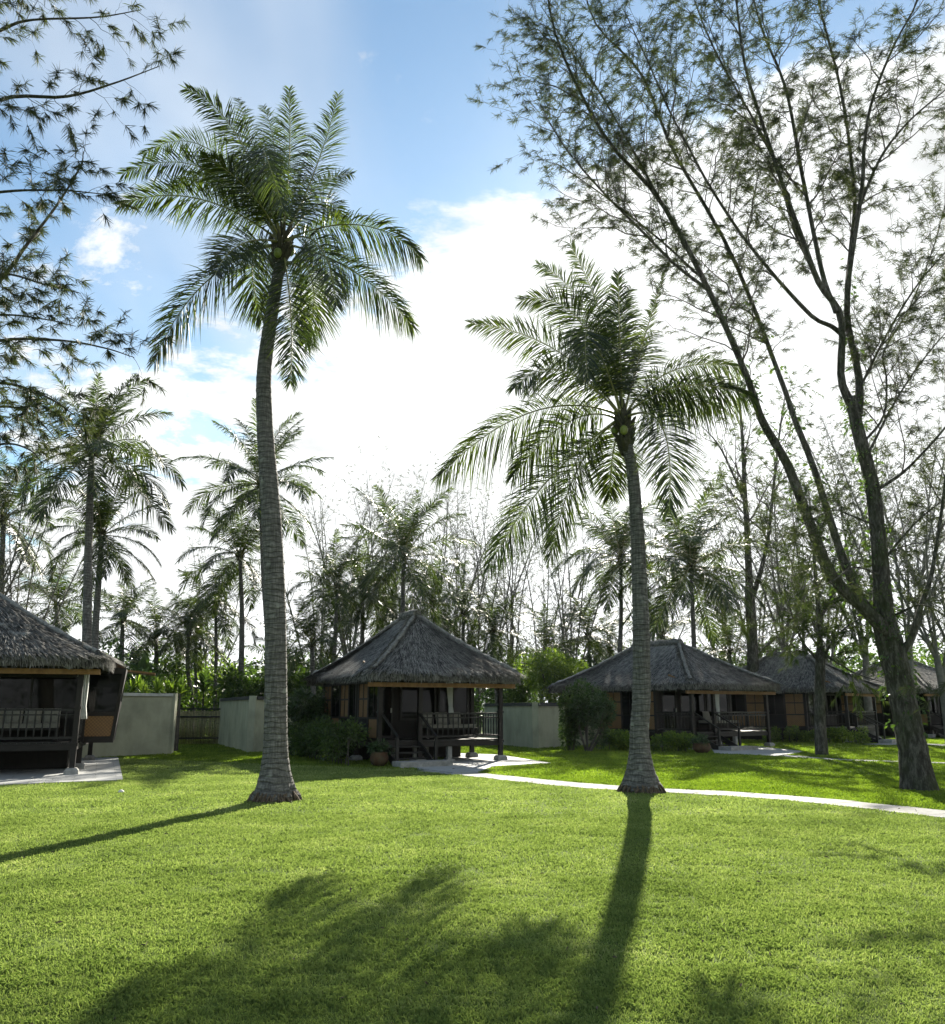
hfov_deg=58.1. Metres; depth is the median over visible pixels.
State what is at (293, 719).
bush
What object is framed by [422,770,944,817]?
path
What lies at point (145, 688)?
cordyline
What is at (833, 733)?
hedge
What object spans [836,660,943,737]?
thatched hut
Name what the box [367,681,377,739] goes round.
window
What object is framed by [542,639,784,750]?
thatched hut
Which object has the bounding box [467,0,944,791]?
casuarina tree
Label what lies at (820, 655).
tree
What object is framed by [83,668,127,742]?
bay window
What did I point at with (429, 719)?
cushion
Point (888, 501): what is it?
airy tree
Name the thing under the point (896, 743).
path
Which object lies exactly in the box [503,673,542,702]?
bush
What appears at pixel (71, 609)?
coconut palm
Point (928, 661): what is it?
bush
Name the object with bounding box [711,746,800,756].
patio
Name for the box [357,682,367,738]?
window
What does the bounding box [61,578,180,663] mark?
coconut palm
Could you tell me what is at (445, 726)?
daybed
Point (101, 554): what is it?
coconut palm
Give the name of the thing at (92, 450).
coconut palm
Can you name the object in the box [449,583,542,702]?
coconut palm
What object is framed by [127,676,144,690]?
cordyline
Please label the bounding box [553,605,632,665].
coconut palm
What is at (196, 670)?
coconut palm
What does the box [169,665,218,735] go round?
bush
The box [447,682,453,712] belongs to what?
curtain
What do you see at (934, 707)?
window
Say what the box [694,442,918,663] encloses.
airy tree
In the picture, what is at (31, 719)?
cushion
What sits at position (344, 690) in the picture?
window
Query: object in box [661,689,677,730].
door
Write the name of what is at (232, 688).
bush
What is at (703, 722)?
daybed
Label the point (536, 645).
airy tree
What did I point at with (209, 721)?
gate
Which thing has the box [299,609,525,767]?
thatched hut
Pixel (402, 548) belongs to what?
coconut palm
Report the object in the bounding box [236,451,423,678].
airy tree
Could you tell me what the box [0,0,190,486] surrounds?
casuarina tree
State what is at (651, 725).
window
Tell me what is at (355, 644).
airy tree
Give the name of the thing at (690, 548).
coconut palm
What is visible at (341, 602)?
coconut palm
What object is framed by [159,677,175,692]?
cordyline
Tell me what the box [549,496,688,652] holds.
coconut palm
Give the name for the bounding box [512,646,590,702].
round tree
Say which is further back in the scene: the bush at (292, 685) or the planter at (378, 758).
the bush at (292, 685)
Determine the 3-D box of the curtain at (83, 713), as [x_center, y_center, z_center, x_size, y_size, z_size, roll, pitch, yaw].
[-10.018,4.611,21.837,0.349,1.371,0.113,5,-14,-19]
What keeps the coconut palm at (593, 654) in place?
on the lawn at (889, 737)
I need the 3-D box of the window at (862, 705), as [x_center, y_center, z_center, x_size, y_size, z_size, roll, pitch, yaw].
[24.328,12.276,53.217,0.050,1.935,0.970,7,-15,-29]
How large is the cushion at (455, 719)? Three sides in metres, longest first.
0.420 x 0.400 x 0.160 m
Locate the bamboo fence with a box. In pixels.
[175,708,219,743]
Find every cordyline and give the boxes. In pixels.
[124,681,138,692]
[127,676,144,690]
[130,674,146,691]
[136,681,151,692]
[138,675,168,692]
[152,677,175,692]
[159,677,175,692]
[162,674,192,750]
[162,678,182,692]
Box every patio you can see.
[0,757,122,785]
[411,753,548,772]
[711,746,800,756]
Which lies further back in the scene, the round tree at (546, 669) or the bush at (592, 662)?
the bush at (592, 662)
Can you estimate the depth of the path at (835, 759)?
28.03 m
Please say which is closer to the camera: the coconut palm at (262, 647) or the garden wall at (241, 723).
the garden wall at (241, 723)
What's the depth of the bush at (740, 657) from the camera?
56.83 m
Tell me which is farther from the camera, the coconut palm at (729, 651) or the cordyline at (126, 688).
the coconut palm at (729, 651)
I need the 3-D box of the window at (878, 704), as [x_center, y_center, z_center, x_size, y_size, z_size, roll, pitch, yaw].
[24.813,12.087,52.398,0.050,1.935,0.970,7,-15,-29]
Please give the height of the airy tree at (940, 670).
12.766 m
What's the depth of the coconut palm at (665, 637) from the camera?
55.45 m
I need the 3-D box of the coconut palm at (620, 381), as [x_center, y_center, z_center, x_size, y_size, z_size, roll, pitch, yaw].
[2.996,-0.553,17.596,7.525,12.278,4.211,4,-14,-17]
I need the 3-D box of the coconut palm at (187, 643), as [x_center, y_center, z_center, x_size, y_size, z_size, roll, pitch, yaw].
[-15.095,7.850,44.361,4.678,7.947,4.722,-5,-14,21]
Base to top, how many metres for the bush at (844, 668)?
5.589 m
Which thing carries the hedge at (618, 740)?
on the lawn at (889, 737)
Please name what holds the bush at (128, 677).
on the lawn at (889, 737)
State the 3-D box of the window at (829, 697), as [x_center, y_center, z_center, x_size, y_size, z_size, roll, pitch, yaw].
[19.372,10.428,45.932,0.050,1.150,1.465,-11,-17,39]
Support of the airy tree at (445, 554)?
on the lawn at (889, 737)
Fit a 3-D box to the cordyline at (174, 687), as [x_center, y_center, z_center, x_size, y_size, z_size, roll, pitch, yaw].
[-11.720,7.848,33.024,0.903,2.911,1.110,0,-13,0]
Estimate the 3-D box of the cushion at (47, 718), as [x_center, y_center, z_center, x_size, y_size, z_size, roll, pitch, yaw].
[-11.237,5.446,22.716,0.420,0.400,0.160,5,-28,-19]
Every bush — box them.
[78,636,157,675]
[115,662,161,692]
[135,658,200,728]
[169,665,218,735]
[184,651,255,733]
[201,659,264,740]
[246,653,322,696]
[287,653,336,695]
[287,688,312,756]
[290,685,331,756]
[474,661,541,726]
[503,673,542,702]
[558,678,617,751]
[584,655,613,666]
[731,649,763,665]
[828,659,855,672]
[913,643,942,667]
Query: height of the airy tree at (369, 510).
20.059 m
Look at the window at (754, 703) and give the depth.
44.65 m
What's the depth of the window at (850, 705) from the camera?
54.03 m
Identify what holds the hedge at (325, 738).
on the lawn at (889, 737)
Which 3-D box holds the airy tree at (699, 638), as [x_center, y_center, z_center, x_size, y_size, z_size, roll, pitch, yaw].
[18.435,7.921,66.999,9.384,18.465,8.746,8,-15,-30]
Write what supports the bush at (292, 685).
on the lawn at (889, 737)
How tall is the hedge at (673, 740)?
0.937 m
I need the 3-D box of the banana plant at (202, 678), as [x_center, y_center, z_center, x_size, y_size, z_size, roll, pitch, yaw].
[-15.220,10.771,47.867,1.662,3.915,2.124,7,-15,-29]
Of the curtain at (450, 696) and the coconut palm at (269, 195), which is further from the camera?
the curtain at (450, 696)
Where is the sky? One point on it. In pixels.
(422, 154)
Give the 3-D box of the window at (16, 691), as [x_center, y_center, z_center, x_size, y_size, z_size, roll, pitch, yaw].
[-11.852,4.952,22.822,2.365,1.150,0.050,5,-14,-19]
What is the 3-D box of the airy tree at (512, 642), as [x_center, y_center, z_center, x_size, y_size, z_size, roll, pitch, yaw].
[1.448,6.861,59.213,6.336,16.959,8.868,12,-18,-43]
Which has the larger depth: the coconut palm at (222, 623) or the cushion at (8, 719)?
the coconut palm at (222, 623)
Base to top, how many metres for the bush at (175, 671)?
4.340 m
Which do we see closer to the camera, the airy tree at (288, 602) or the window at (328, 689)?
the window at (328, 689)
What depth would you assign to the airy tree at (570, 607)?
54.12 m
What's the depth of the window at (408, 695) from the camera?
28.06 m
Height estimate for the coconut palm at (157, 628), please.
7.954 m
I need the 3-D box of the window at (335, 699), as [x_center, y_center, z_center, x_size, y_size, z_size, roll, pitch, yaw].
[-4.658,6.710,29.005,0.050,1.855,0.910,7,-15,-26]
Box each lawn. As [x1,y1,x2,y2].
[0,760,944,1023]
[140,728,943,808]
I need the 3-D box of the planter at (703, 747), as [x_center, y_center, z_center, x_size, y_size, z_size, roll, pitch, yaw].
[8.403,8.548,31.520,0.835,0.729,0.905,0,-13,0]
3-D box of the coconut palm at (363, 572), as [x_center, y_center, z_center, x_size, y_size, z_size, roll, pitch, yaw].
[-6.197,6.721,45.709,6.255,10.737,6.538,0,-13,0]
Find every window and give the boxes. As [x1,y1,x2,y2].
[0,674,77,718]
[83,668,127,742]
[324,684,331,719]
[331,684,339,729]
[339,683,348,735]
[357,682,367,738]
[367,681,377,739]
[399,687,435,720]
[438,687,468,719]
[605,691,621,729]
[649,690,654,730]
[679,691,705,717]
[706,694,728,716]
[731,694,746,726]
[745,694,765,726]
[784,693,804,726]
[826,694,836,715]
[840,695,854,723]
[856,696,865,723]
[872,697,883,723]
[916,693,927,724]
[928,696,938,714]
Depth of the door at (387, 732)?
27.59 m
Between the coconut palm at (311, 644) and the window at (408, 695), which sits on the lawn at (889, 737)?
the coconut palm at (311, 644)
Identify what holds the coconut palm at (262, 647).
on the lawn at (889, 737)
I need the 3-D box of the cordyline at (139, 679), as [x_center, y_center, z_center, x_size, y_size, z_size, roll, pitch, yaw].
[-13.384,8.014,33.968,0.945,3.013,0.761,-7,-15,29]
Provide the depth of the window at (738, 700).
45.22 m
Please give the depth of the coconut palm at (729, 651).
52.28 m
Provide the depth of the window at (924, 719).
49.82 m
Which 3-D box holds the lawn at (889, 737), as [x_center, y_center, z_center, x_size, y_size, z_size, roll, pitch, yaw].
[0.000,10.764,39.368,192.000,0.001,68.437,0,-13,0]
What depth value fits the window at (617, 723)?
38.25 m
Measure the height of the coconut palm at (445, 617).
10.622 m
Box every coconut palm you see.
[0,448,76,594]
[1,364,187,645]
[11,549,120,639]
[32,467,172,648]
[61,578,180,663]
[99,587,210,678]
[110,83,428,803]
[134,588,239,736]
[149,595,227,733]
[167,555,261,739]
[169,398,334,627]
[175,496,290,696]
[237,619,337,684]
[285,528,394,661]
[286,590,354,712]
[306,539,410,644]
[318,484,482,627]
[333,577,427,647]
[387,549,495,638]
[428,239,764,794]
[436,573,501,648]
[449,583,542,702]
[503,600,604,702]
[538,586,629,666]
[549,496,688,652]
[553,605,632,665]
[606,473,786,647]
[612,593,704,640]
[682,605,777,667]
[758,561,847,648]
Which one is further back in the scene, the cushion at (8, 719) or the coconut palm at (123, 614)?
the coconut palm at (123, 614)
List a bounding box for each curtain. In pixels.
[78,666,89,718]
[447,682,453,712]
[715,690,719,719]
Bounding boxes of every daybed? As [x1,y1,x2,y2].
[0,723,60,740]
[423,724,477,737]
[697,720,739,730]
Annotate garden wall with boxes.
[82,693,177,757]
[217,696,292,751]
[484,702,602,747]
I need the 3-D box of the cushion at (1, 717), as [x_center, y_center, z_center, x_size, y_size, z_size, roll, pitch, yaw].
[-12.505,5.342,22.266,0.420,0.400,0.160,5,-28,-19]
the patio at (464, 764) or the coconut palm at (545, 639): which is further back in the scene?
the coconut palm at (545, 639)
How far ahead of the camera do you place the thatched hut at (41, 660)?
22.62 m
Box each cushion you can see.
[0,708,4,723]
[4,708,23,722]
[23,708,42,722]
[44,708,60,722]
[423,712,433,723]
[435,712,446,723]
[449,712,460,723]
[702,711,710,719]
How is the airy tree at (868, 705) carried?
on the lawn at (889, 737)
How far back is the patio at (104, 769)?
20.92 m
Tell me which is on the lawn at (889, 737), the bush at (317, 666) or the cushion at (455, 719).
the bush at (317, 666)
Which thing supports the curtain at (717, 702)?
hanging from the thatched hut at (687, 681)
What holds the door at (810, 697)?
in the thatched hut at (790, 703)
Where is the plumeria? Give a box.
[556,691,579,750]
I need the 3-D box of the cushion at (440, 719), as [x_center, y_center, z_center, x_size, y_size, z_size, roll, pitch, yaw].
[-1.031,6.833,28.172,0.420,0.400,0.160,7,-29,-26]
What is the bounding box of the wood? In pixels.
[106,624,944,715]
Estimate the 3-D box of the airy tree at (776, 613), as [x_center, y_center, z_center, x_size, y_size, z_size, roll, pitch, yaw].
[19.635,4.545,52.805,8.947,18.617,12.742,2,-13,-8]
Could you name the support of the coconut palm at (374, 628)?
on the lawn at (889, 737)
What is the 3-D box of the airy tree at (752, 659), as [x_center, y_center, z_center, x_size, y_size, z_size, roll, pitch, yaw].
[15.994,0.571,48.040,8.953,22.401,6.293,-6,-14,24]
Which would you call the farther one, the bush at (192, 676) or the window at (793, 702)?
the bush at (192, 676)
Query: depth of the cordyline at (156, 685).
32.77 m
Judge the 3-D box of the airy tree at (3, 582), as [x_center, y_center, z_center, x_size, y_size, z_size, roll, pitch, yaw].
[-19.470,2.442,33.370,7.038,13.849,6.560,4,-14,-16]
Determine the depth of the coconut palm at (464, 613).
55.65 m
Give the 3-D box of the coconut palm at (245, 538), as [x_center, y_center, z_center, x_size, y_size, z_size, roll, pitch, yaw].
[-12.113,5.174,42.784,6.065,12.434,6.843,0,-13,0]
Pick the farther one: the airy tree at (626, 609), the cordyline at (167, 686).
the airy tree at (626, 609)
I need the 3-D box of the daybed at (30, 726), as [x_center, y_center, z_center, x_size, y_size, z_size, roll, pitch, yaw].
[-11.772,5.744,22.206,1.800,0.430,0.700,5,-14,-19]
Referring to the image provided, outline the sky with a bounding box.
[0,0,944,711]
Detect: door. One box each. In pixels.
[382,687,393,737]
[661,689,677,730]
[807,692,813,726]
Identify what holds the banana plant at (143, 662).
on the lawn at (889, 737)
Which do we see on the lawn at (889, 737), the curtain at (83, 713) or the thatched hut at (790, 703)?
the thatched hut at (790, 703)
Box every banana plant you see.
[130,653,166,680]
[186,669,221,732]
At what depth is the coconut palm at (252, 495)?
41.05 m
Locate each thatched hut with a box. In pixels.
[0,592,154,774]
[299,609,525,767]
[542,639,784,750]
[725,650,896,743]
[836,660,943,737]
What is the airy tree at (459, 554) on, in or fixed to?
on the lawn at (889, 737)
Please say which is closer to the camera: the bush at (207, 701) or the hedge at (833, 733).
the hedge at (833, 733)
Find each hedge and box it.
[287,715,371,765]
[603,729,629,750]
[650,730,696,751]
[761,725,871,744]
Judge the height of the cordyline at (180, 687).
2.986 m
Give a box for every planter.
[366,738,393,765]
[687,732,710,752]
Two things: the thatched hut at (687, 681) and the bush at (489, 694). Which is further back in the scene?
the bush at (489, 694)
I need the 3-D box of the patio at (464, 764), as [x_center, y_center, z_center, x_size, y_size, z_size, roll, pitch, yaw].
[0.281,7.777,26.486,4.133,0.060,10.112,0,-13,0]
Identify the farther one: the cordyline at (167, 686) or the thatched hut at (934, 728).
the thatched hut at (934, 728)
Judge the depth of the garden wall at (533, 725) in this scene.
36.40 m
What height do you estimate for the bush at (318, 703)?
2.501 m
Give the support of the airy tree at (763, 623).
on the lawn at (889, 737)
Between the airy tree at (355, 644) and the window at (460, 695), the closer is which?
the window at (460, 695)
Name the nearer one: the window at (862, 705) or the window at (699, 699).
the window at (699, 699)
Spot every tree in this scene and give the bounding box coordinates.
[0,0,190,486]
[0,432,77,613]
[0,464,128,632]
[181,525,290,705]
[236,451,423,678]
[285,436,426,658]
[335,446,434,636]
[347,451,507,633]
[410,462,525,646]
[428,470,563,732]
[452,492,540,671]
[453,504,611,702]
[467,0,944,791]
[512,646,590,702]
[526,489,631,673]
[595,533,724,646]
[653,503,764,663]
[674,350,849,672]
[689,422,838,650]
[690,504,786,661]
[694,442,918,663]
[753,397,944,682]
[757,466,913,755]
[769,372,942,735]
[790,397,944,737]
[806,421,944,637]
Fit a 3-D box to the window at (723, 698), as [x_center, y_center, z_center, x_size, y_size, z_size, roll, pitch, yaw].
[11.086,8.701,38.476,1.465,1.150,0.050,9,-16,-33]
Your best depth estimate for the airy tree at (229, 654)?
57.81 m
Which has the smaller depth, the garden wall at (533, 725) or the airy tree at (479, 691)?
the garden wall at (533, 725)
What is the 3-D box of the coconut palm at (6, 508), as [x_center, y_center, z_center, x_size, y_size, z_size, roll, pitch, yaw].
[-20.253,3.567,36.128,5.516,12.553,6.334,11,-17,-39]
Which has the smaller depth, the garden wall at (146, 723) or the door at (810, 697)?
the garden wall at (146, 723)
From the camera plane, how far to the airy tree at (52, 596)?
37.92 m
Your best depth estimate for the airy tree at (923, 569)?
40.45 m
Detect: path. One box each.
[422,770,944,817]
[782,755,944,762]
[872,743,944,745]
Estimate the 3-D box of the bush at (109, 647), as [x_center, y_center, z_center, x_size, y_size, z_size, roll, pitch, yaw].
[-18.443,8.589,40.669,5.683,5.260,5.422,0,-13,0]
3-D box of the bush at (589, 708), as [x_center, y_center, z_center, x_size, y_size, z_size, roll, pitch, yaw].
[4.495,7.890,33.066,2.366,2.906,2.200,0,-13,0]

